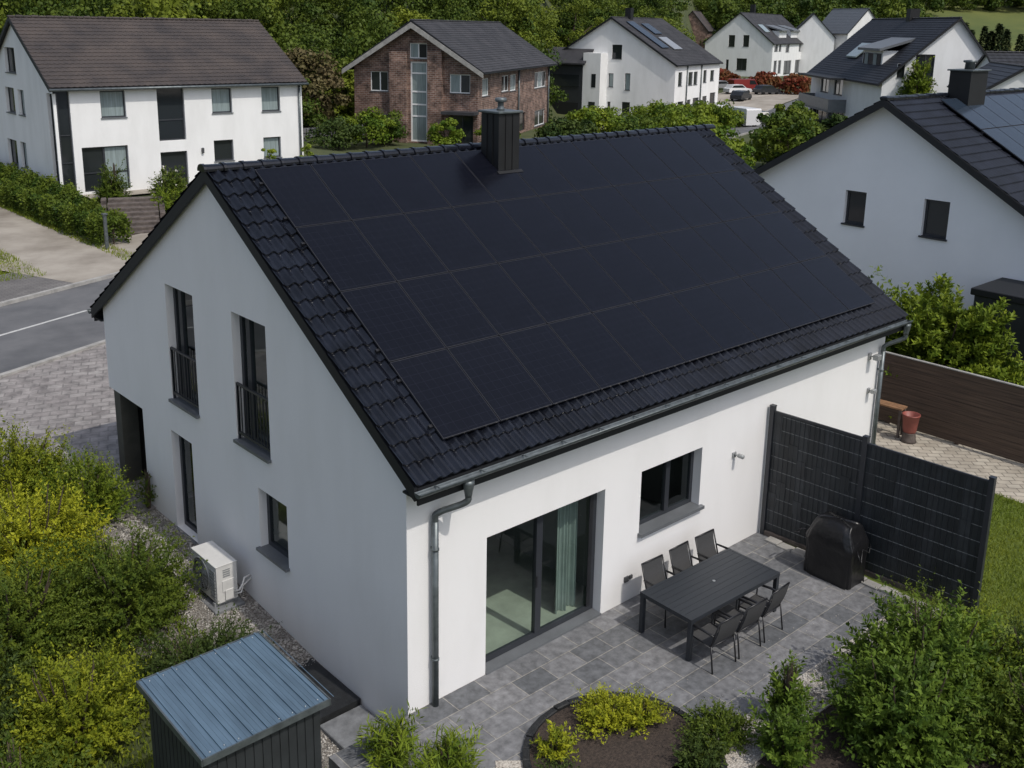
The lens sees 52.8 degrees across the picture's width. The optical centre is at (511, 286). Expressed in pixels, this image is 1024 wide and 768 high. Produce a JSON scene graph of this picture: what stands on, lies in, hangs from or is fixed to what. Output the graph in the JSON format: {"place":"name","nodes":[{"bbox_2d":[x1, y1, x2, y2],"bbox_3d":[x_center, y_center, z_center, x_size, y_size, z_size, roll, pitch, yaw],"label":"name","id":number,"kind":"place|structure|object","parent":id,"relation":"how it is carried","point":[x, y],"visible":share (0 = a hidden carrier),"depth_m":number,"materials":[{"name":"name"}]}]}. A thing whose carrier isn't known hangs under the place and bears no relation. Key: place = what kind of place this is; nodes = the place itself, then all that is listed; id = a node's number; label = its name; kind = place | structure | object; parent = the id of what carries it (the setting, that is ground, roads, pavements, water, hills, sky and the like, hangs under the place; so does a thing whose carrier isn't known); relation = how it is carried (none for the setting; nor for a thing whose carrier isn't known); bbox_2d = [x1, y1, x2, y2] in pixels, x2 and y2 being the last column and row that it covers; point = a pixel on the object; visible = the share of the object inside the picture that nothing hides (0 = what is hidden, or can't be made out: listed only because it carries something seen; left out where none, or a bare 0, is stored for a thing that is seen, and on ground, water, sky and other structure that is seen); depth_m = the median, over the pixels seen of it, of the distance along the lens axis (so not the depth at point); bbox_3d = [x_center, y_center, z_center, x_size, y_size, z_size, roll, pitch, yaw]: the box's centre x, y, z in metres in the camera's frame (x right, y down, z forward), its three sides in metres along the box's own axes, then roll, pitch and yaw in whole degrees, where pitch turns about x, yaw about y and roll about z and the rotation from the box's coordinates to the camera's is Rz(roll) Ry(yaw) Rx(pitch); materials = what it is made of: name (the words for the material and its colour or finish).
{"place":"outdoors","nodes":[
{"label":"outdoors","id":0,"kind":"place"},
{"bbox_2d":[0,206,53,279],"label":"driveway","id":1,"kind":"structure","parent":0,"point":[12,224],"depth_m":49.00,"materials":[{"name":"concrete"}]},
{"bbox_2d":[0,272,71,301],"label":"pavement","id":2,"kind":"structure","parent":0,"point":[17,287],"depth_m":37.95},
{"bbox_2d":[0,343,114,449],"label":"yard paving","id":3,"kind":"structure","parent":0,"point":[60,392],"depth_m":27.34,"materials":[{"name":"stone"}]},
{"bbox_2d":[0,229,121,263],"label":"driveway","id":4,"kind":"structure","parent":0,"point":[34,244],"depth_m":45.08,"materials":[{"name":"concrete"}]},
{"bbox_2d":[0,233,148,282],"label":"driveway","id":5,"kind":"structure","parent":0,"point":[78,264],"depth_m":41.57,"materials":[{"name":"concrete"}]},
{"bbox_2d":[0,406,194,527],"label":"yard paving","id":6,"kind":"structure","parent":0,"point":[99,429],"depth_m":24.25,"materials":[{"name":"stone"}]},
{"bbox_2d":[64,508,353,767],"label":"gravel bed","id":7,"kind":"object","parent":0,"point":[330,743],"visible":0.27,"depth_m":17.66,"materials":[{"name":"gravel"}]},
{"bbox_2d":[201,594,244,615],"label":"concrete plinth","id":8,"kind":"structure","parent":7,"relation":"on","point":[208,601],"depth_m":17.91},
{"bbox_2d":[191,541,250,606],"bbox_3d":[-5.116,5.061,18.198,0.685,0.815,1.014,-12,19,-41],"label":"heat pump","id":9,"kind":"object","parent":8,"relation":"on","point":[217,578],"visible":0.92,"depth_m":17.88,"materials":[{"name":"white metal"}]},
{"bbox_2d":[296,658,360,724],"bbox_3d":[-3.075,6.302,16.083,0.760,0.115,1.400,-12,19,-41],"label":"light shaft cover","id":10,"kind":"object","parent":7,"relation":"on","point":[344,699],"visible":0.43,"depth_m":15.97,"materials":[{"name":"metal"}]},
{"bbox_2d":[0,99,808,372],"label":"road","id":11,"kind":"structure","parent":0,"point":[24,347],"depth_m":33.43,"materials":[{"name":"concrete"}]},
{"bbox_2d":[0,0,1006,767],"bbox_3d":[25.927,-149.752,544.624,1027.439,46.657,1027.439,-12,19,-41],"label":"ground","id":12,"kind":"structure","parent":0,"point":[324,150],"depth_m":21.59,"materials":[{"name":"green plant"}]},
{"bbox_2d":[0,624,51,756],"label":"shrub","id":13,"kind":"object","parent":12,"relation":"on","point":[4,703],"visible":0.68,"depth_m":14.59,"materials":[{"name":"green plant"}]},
{"bbox_2d":[0,407,84,504],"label":"shrub","id":14,"kind":"object","parent":12,"relation":"on","point":[15,460],"visible":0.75,"depth_m":21.25,"materials":[{"name":"green plant"}]},
{"bbox_2d":[0,519,118,699],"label":"shrub","id":15,"kind":"object","parent":12,"relation":"on","point":[19,609],"visible":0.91,"depth_m":16.07,"materials":[{"name":"green plant"}]},
{"bbox_2d":[0,466,118,590],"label":"shrub","id":16,"kind":"object","parent":12,"relation":"on","point":[40,521],"visible":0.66,"depth_m":18.30,"materials":[{"name":"green plant"}]},
{"bbox_2d":[0,712,130,767],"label":"shrub","id":17,"kind":"object","parent":12,"relation":"on","point":[10,759],"visible":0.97,"depth_m":13.15,"materials":[{"name":"green plant"}]},
{"bbox_2d":[0,201,133,260],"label":"grass","id":18,"kind":"structure","parent":12,"relation":"on","point":[17,211],"depth_m":47.74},
{"bbox_2d":[0,162,134,246],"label":"hedge","id":19,"kind":"object","parent":12,"relation":"on","point":[37,194],"visible":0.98,"depth_m":48.86,"materials":[{"name":"green plant"}]},
{"bbox_2d":[0,607,152,767],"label":"shrub","id":20,"kind":"object","parent":12,"relation":"on","point":[67,709],"visible":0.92,"depth_m":14.30,"materials":[{"name":"green plant"}]},
{"bbox_2d":[26,440,160,534],"bbox_3d":[-8.572,3.970,20.315,2.546,1.931,2.615,-12,19,-41],"label":"shrub","id":21,"kind":"object","parent":12,"relation":"on","point":[97,486],"visible":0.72,"depth_m":20.35,"materials":[{"name":"green plant"}]},
{"bbox_2d":[0,480,204,767],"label":"grass","id":22,"kind":"structure","parent":12,"relation":"on","point":[178,626],"depth_m":16.28,"materials":[{"name":"plant"}]},
{"bbox_2d":[91,159,132,202],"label":"shrub","id":23,"kind":"object","parent":12,"relation":"on","point":[110,187],"visible":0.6,"depth_m":51.73,"materials":[{"name":"green plant"}]},
{"bbox_2d":[34,509,207,657],"bbox_3d":[-6.582,4.886,17.291,2.862,2.105,2.894,6,15,18],"label":"shrub","id":24,"kind":"object","parent":12,"relation":"on","point":[126,578],"visible":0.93,"depth_m":16.98,"materials":[{"name":"green plant"}]},
{"bbox_2d":[101,196,165,235],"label":"garden steps","id":25,"kind":"structure","parent":12,"relation":"on","point":[143,213],"depth_m":49.50,"materials":[{"name":"brown stone"}]},
{"bbox_2d":[0,15,308,196],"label":"house","id":26,"kind":"structure","parent":12,"relation":"on","point":[83,99],"depth_m":55.73,"materials":[{"name":"white paint"}]},
{"bbox_2d":[51,91,75,189],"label":"corner window","id":27,"kind":"structure","parent":26,"relation":"in","point":[62,97],"depth_m":52.22,"materials":[{"name":"grey"}]},
{"bbox_2d":[82,145,129,191],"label":"patio door","id":28,"kind":"structure","parent":26,"relation":"in","point":[93,157],"depth_m":53.63,"materials":[{"name":"grey"}]},
{"bbox_2d":[100,90,127,118],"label":"window","id":29,"kind":"structure","parent":26,"relation":"in","point":[112,103],"depth_m":53.41,"materials":[{"name":"glass"}]},
{"bbox_2d":[156,88,184,140],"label":"window","id":30,"kind":"structure","parent":26,"relation":"in","point":[169,101],"depth_m":55.54,"materials":[{"name":"grey"}]},
{"bbox_2d":[147,165,189,196],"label":"shrub","id":31,"kind":"object","parent":12,"relation":"on","point":[168,182],"visible":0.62,"depth_m":54.11,"materials":[{"name":"green plant"}]},
{"bbox_2d":[116,601,282,707],"bbox_3d":[-4.814,5.772,15.671,2.478,1.665,2.437,-1,14,-9],"label":"shrub","id":32,"kind":"object","parent":12,"relation":"on","point":[169,657],"visible":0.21,"depth_m":15.86,"materials":[{"name":"green plant"}]},
{"bbox_2d":[136,631,333,767],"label":"garden shed","id":33,"kind":"structure","parent":12,"relation":"on","point":[257,699],"depth_m":12.06,"materials":[{"name":"metal"}]},
{"bbox_2d":[284,47,351,127],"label":"tree","id":34,"kind":"object","parent":12,"relation":"on","point":[322,83],"visible":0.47,"depth_m":88.22,"materials":[{"name":"green plant"}]},
{"bbox_2d":[305,114,366,149],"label":"bush","id":35,"kind":"object","parent":12,"relation":"on","point":[340,136],"visible":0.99,"depth_m":81.44,"materials":[{"name":"green plant"}]},
{"bbox_2d":[325,57,354,122],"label":"tree","id":36,"kind":"object","parent":12,"relation":"on","point":[347,76],"visible":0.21,"depth_m":96.73,"materials":[{"name":"green plant"}]},
{"bbox_2d":[320,705,385,749],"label":"stepping slab","id":37,"kind":"structure","parent":12,"relation":"on","point":[340,731],"depth_m":15.30,"materials":[{"name":"concrete"}]},
{"bbox_2d":[335,106,396,147],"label":"bush","id":38,"kind":"object","parent":12,"relation":"on","point":[368,118],"visible":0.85,"depth_m":83.72,"materials":[{"name":"green plant"}]},
{"bbox_2d":[0,108,772,377],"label":"kerb","id":39,"kind":"structure","parent":12,"relation":"on","point":[43,293],"depth_m":35.84,"materials":[{"name":"concrete"}]},
{"bbox_2d":[426,117,465,145],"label":"bush","id":40,"kind":"object","parent":12,"relation":"on","point":[452,138],"visible":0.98,"depth_m":84.21,"materials":[{"name":"green plant"}]},
{"bbox_2d":[341,19,557,144],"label":"house","id":41,"kind":"structure","parent":12,"relation":"on","point":[422,75],"depth_m":89.68,"materials":[{"name":"red brick"}]},
{"bbox_2d":[411,61,426,141],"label":"window","id":42,"kind":"structure","parent":41,"relation":"in","point":[418,69],"depth_m":89.51,"materials":[{"name":"glass"}]},
{"bbox_2d":[87,97,912,725],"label":"house","id":43,"kind":"structure","parent":12,"relation":"on","point":[419,427],"depth_m":17.55,"materials":[{"name":"grey"}]},
{"bbox_2d":[168,287,199,418],"bbox_3d":[-5.994,1.153,18.933,0.290,2.300,1.178,-12,19,-41],"label":"window","id":44,"kind":"structure","parent":43,"relation":"in","point":[185,401],"depth_m":19.16,"materials":[{"name":"black glass"}]},
{"bbox_2d":[175,435,197,543],"bbox_3d":[-6.229,3.848,19.838,0.280,2.105,0.915,-12,19,-41],"label":"window","id":45,"kind":"structure","parent":43,"relation":"in","point":[190,524],"depth_m":20.17,"materials":[{"name":"black glass"}]},
{"bbox_2d":[233,315,271,463],"bbox_3d":[-4.263,1.635,17.075,0.290,2.325,1.187,-12,19,-41],"label":"window","id":46,"kind":"structure","parent":43,"relation":"in","point":[251,441],"depth_m":17.31,"materials":[{"name":"black glass"}]},
{"bbox_2d":[256,493,289,572],"bbox_3d":[-3.931,4.025,17.247,0.300,1.150,0.999,-12,19,-41],"label":"window","id":47,"kind":"structure","parent":43,"relation":"in","point":[273,551],"depth_m":17.52,"materials":[{"name":"grey metal"}]},
{"bbox_2d":[485,493,600,674],"bbox_3d":[0.488,4.635,16.465,2.570,2.338,0.280,-12,19,-41],"label":"patio door","id":48,"kind":"structure","parent":43,"relation":"in","point":[529,642],"depth_m":16.68,"materials":[{"name":"grey metal"}]},
{"bbox_2d":[637,451,704,537],"bbox_3d":[2.770,3.584,18.272,1.752,1.196,0.340,-12,19,-41],"label":"window","id":49,"kind":"structure","parent":43,"relation":"in","point":[667,515],"depth_m":18.44,"materials":[{"name":"grey metal"}]},
{"bbox_2d":[475,0,545,49],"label":"tree","id":50,"kind":"object","parent":12,"relation":"on","point":[499,16],"visible":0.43,"depth_m":120.51,"materials":[{"name":"green plant"}]},
{"bbox_2d":[0,0,1023,143],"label":"woodland","id":51,"kind":"object","parent":12,"relation":"on","point":[360,30],"visible":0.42,"depth_m":118.36,"materials":[{"name":"green plant"}]},
{"bbox_2d":[532,117,597,137],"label":"bush","id":52,"kind":"object","parent":12,"relation":"on","point":[563,127],"visible":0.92,"depth_m":90.06,"materials":[{"name":"green plant"}]},
{"bbox_2d":[550,0,603,46],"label":"tree","id":53,"kind":"object","parent":12,"relation":"on","point":[581,7],"visible":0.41,"depth_m":162.61,"materials":[{"name":"green plant"}]},
{"bbox_2d":[565,105,625,132],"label":"bush","id":54,"kind":"object","parent":12,"relation":"on","point":[596,115],"visible":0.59,"depth_m":93.07,"materials":[{"name":"green plant"}]},
{"bbox_2d":[530,699,717,767],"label":"bed soil","id":55,"kind":"structure","parent":12,"relation":"on","point":[626,750],"depth_m":14.28,"materials":[{"name":"brown soil"}]},
{"bbox_2d":[529,719,583,761],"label":"bed plant","id":56,"kind":"object","parent":55,"relation":"on","point":[565,741],"visible":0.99,"depth_m":13.98,"materials":[{"name":"green plant"}]},
{"bbox_2d":[570,680,638,743],"bbox_3d":[1.284,6.044,14.741,1.222,0.673,1.072,-12,19,-41],"label":"bed plant","id":57,"kind":"object","parent":55,"relation":"on","point":[602,712],"visible":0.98,"depth_m":14.59,"materials":[{"name":"green plant"}]},
{"bbox_2d":[616,683,676,739],"bbox_3d":[1.882,6.065,14.761,0.955,0.638,0.951,-12,19,-41],"label":"bed plant","id":58,"kind":"object","parent":55,"relation":"on","point":[642,712],"visible":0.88,"depth_m":14.64,"materials":[{"name":"green plant"}]},
{"bbox_2d":[670,719,734,767],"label":"bed plant","id":59,"kind":"object","parent":55,"relation":"on","point":[687,753],"visible":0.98,"depth_m":13.88,"materials":[{"name":"green plant"}]},
{"bbox_2d":[676,697,761,757],"bbox_3d":[2.870,6.152,14.454,1.366,0.661,1.191,-12,19,-41],"label":"bed plant","id":60,"kind":"object","parent":55,"relation":"on","point":[725,720],"visible":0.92,"depth_m":14.39,"materials":[{"name":"green plant"}]},
{"bbox_2d":[522,691,726,767],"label":"bed edging","id":61,"kind":"object","parent":12,"relation":"on","point":[536,725],"visible":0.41,"depth_m":14.81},
{"bbox_2d":[546,8,722,116],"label":"house","id":62,"kind":"structure","parent":12,"relation":"on","point":[621,63],"depth_m":132.02,"materials":[{"name":"grey"}]},
{"bbox_2d":[619,99,696,123],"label":"bush","id":63,"kind":"object","parent":12,"relation":"on","point":[659,107],"visible":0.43,"depth_m":98.88,"materials":[{"name":"green plant"}]},
{"bbox_2d":[681,99,736,132],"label":"bush","id":64,"kind":"object","parent":12,"relation":"on","point":[717,113],"visible":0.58,"depth_m":101.05,"materials":[{"name":"green plant"}]},
{"bbox_2d":[710,125,756,168],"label":"bush","id":65,"kind":"object","parent":12,"relation":"on","point":[737,145],"visible":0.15,"depth_m":66.78,"materials":[{"name":"green plant"}]},
{"bbox_2d":[703,4,803,76],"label":"house","id":66,"kind":"structure","parent":12,"relation":"on","point":[752,43],"depth_m":222.69,"materials":[{"name":"grey"}]},
{"bbox_2d":[738,686,825,767],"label":"shrub","id":67,"kind":"object","parent":12,"relation":"on","point":[788,737],"visible":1,"depth_m":13.83,"materials":[{"name":"green plant"}]},
{"bbox_2d":[743,111,822,164],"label":"bush","id":68,"kind":"object","parent":12,"relation":"on","point":[790,127],"visible":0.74,"depth_m":72.56,"materials":[{"name":"green plant"}]},
{"bbox_2d":[674,599,942,767],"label":"gravel border","id":69,"kind":"object","parent":12,"relation":"on","point":[735,760],"depth_m":14.83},
{"bbox_2d":[750,649,815,722],"bbox_3d":[3.921,5.784,14.693,0.712,1.340,0.773,-12,19,-41],"label":"shrub","id":70,"kind":"object","parent":69,"relation":"on","point":[791,672],"visible":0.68,"depth_m":14.61,"materials":[{"name":"green plant"}]},
{"bbox_2d":[718,600,935,760],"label":"gravel stones","id":71,"kind":"object","parent":69,"relation":"on","point":[817,676],"visible":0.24,"depth_m":15.62,"materials":[{"name":"gravel"}]},
{"bbox_2d":[796,13,835,72],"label":"house","id":72,"kind":"structure","parent":12,"relation":"on","point":[816,36],"depth_m":238.47,"materials":[{"name":"white paint"}]},
{"bbox_2d":[822,8,874,50],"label":"house","id":73,"kind":"structure","parent":12,"relation":"on","point":[843,25],"depth_m":244.53,"materials":[{"name":"grey tile"}]},
{"bbox_2d":[764,536,958,617],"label":"edging stones","id":74,"kind":"object","parent":12,"relation":"on","point":[782,545],"visible":0.36,"depth_m":19.46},
{"bbox_2d":[760,404,996,615],"bbox_3d":[6.448,4.007,18.696,0.112,2.800,4.230,-13,20,-43],"label":"privacy screen","id":75,"kind":"object","parent":12,"relation":"on","point":[912,515],"visible":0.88,"depth_m":18.45,"materials":[{"name":"black metal"}]},
{"bbox_2d":[754,60,1023,308],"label":"house","id":76,"kind":"structure","parent":12,"relation":"on","point":[913,189],"depth_m":31.43,"materials":[{"name":"grey"}]},
{"bbox_2d":[841,190,866,227],"bbox_3d":[10.876,-2.476,32.602,0.260,1.105,0.800,-12,19,-41],"label":"window","id":77,"kind":"structure","parent":76,"relation":"in","point":[856,201],"depth_m":32.69,"materials":[{"name":"grey"}]},
{"bbox_2d":[918,199,949,241],"bbox_3d":[12.641,-1.997,30.705,0.260,1.165,0.870,-12,19,-41],"label":"window","id":78,"kind":"structure","parent":76,"relation":"in","point":[936,212],"depth_m":30.78,"materials":[{"name":"grey"}]},
{"bbox_2d":[798,9,984,121],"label":"house","id":79,"kind":"structure","parent":12,"relation":"on","point":[866,65],"depth_m":103.45,"materials":[{"name":"grey"}]},
{"bbox_2d":[895,56,937,94],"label":"shrub","id":80,"kind":"object","parent":12,"relation":"on","point":[915,82],"visible":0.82,"depth_m":96.48,"materials":[{"name":"green plant"}]},
{"bbox_2d":[870,266,1023,426],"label":"bush","id":81,"kind":"object","parent":12,"relation":"on","point":[945,331],"visible":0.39,"depth_m":26.03,"materials":[{"name":"green plant"}]},
{"bbox_2d":[875,419,1023,502],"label":"footpath","id":82,"kind":"structure","parent":12,"relation":"on","point":[1008,474],"depth_m":24.21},
{"bbox_2d":[878,351,1023,463],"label":"board fence","id":83,"kind":"object","parent":82,"relation":"on","point":[973,410],"visible":0.45,"depth_m":24.78,"materials":[{"name":"wood"}]},
{"bbox_2d":[947,61,1023,89],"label":"house","id":84,"kind":"structure","parent":12,"relation":"on","point":[1002,75],"depth_m":79.31,"materials":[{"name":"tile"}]},
{"bbox_2d":[970,277,1023,369],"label":"carport","id":85,"kind":"object","parent":12,"relation":"on","point":[1010,290],"visible":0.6,"depth_m":27.65,"materials":[{"name":"black"}]},
{"bbox_2d":[329,532,900,767],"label":"patio","id":86,"kind":"structure","parent":0,"point":[506,707],"depth_m":16.19,"materials":[{"name":"stone"}]},
{"bbox_2d":[354,700,427,767],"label":"arching plant","id":87,"kind":"object","parent":86,"relation":"on","point":[381,744],"visible":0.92,"depth_m":13.82,"materials":[{"name":"green plant"}]},
{"bbox_2d":[402,716,486,767],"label":"arching plant","id":88,"kind":"object","parent":86,"relation":"on","point":[451,755],"visible":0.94,"depth_m":13.66,"materials":[{"name":"green plant"}]},
{"bbox_2d":[641,554,674,627],"bbox_3d":[2.568,5.133,17.424,0.600,0.916,0.625,-11,18,-39],"label":"garden chair","id":89,"kind":"object","parent":86,"relation":"on","point":[653,571],"visible":0.38,"depth_m":17.54,"materials":[{"name":"fabric"}]},
{"bbox_2d":[638,548,779,661],"bbox_3d":[3.319,5.275,17.259,2.320,0.743,1.080,-11,18,-39],"label":"dining table","id":90,"kind":"object","parent":86,"relation":"on","point":[692,595],"visible":0.98,"depth_m":17.02,"materials":[{"name":"black metal"}]},
{"bbox_2d":[693,611,742,674],"bbox_3d":[3.174,5.464,16.159,0.600,0.916,0.625,-10,18,-37],"label":"garden chair","id":91,"kind":"object","parent":86,"relation":"on","point":[710,635],"visible":1,"depth_m":16.00,"materials":[{"name":"fabric"}]},
{"bbox_2d":[714,598,767,658],"bbox_3d":[3.664,5.370,16.563,0.600,0.916,0.625,-11,18,-39],"label":"garden chair","id":92,"kind":"object","parent":86,"relation":"on","point":[751,616],"visible":0.84,"depth_m":16.38,"materials":[{"name":"black metal"}]},
{"bbox_2d":[738,582,789,642],"bbox_3d":[4.144,5.265,17.011,0.625,0.916,0.600,15,20,43],"label":"garden chair","id":93,"kind":"object","parent":86,"relation":"on","point":[773,602],"visible":0.77,"depth_m":16.85,"materials":[{"name":"black metal"}]},
{"bbox_2d":[795,511,870,589],"bbox_3d":[5.897,4.730,18.754,0.666,1.152,1.365,-11,18,-39],"label":"covered grill","id":94,"kind":"object","parent":86,"relation":"on","point":[836,551],"visible":1,"depth_m":18.48,"materials":[{"name":"black"}]},
{"bbox_2d":[600,92,798,129],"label":"driveway","id":95,"kind":"structure","parent":0,"point":[765,101],"depth_m":150.91,"materials":[{"name":"concrete"}]},
{"bbox_2d":[758,643,1023,767],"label":"soil","id":96,"kind":"structure","parent":0,"point":[831,757],"depth_m":14.21,"materials":[{"name":"brown soil"}]},
{"bbox_2d":[810,637,1007,767],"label":"shrub","id":97,"kind":"object","parent":96,"relation":"on","point":[886,714],"visible":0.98,"depth_m":13.88,"materials":[{"name":"green plant"}]},
{"bbox_2d":[869,566,977,622],"bbox_3d":[6.877,5.316,17.408,1.695,1.023,1.593,1,14,0],"label":"shrub","id":98,"kind":"object","parent":96,"relation":"on","point":[906,601],"visible":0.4,"depth_m":17.42,"materials":[{"name":"green plant"}]},
{"bbox_2d":[825,574,1023,755],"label":"shrub","id":99,"kind":"object","parent":96,"relation":"on","point":[914,632],"visible":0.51,"depth_m":15.06,"materials":[{"name":"green plant"}]},
{"bbox_2d":[931,582,1023,707],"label":"shrub","id":100,"kind":"object","parent":96,"relation":"on","point":[999,647],"visible":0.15,"depth_m":15.48,"materials":[{"name":"green plant"}]},
{"bbox_2d":[955,628,1023,767],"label":"shrub","id":101,"kind":"object","parent":96,"relation":"on","point":[1013,715],"visible":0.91,"depth_m":14.00,"materials":[{"name":"green plant"}]},
{"bbox_2d":[970,598,1023,710],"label":"shrub","id":102,"kind":"object","parent":96,"relation":"on","point":[1020,631],"visible":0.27,"depth_m":15.69,"materials":[{"name":"green plant"}]},
{"bbox_2d":[786,494,1023,637],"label":"lawn","id":103,"kind":"structure","parent":0,"point":[985,589],"depth_m":19.04,"materials":[{"name":"plant"}]},
{"bbox_2d":[800,0,1023,50],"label":"meadow","id":104,"kind":"structure","parent":0,"point":[979,18],"depth_m":301.52,"materials":[{"name":"plant"}]},
{"bbox_2d":[978,492,1023,629],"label":"grass","id":105,"kind":"structure","parent":0,"point":[1001,548],"depth_m":19.44,"materials":[{"name":"plant"}]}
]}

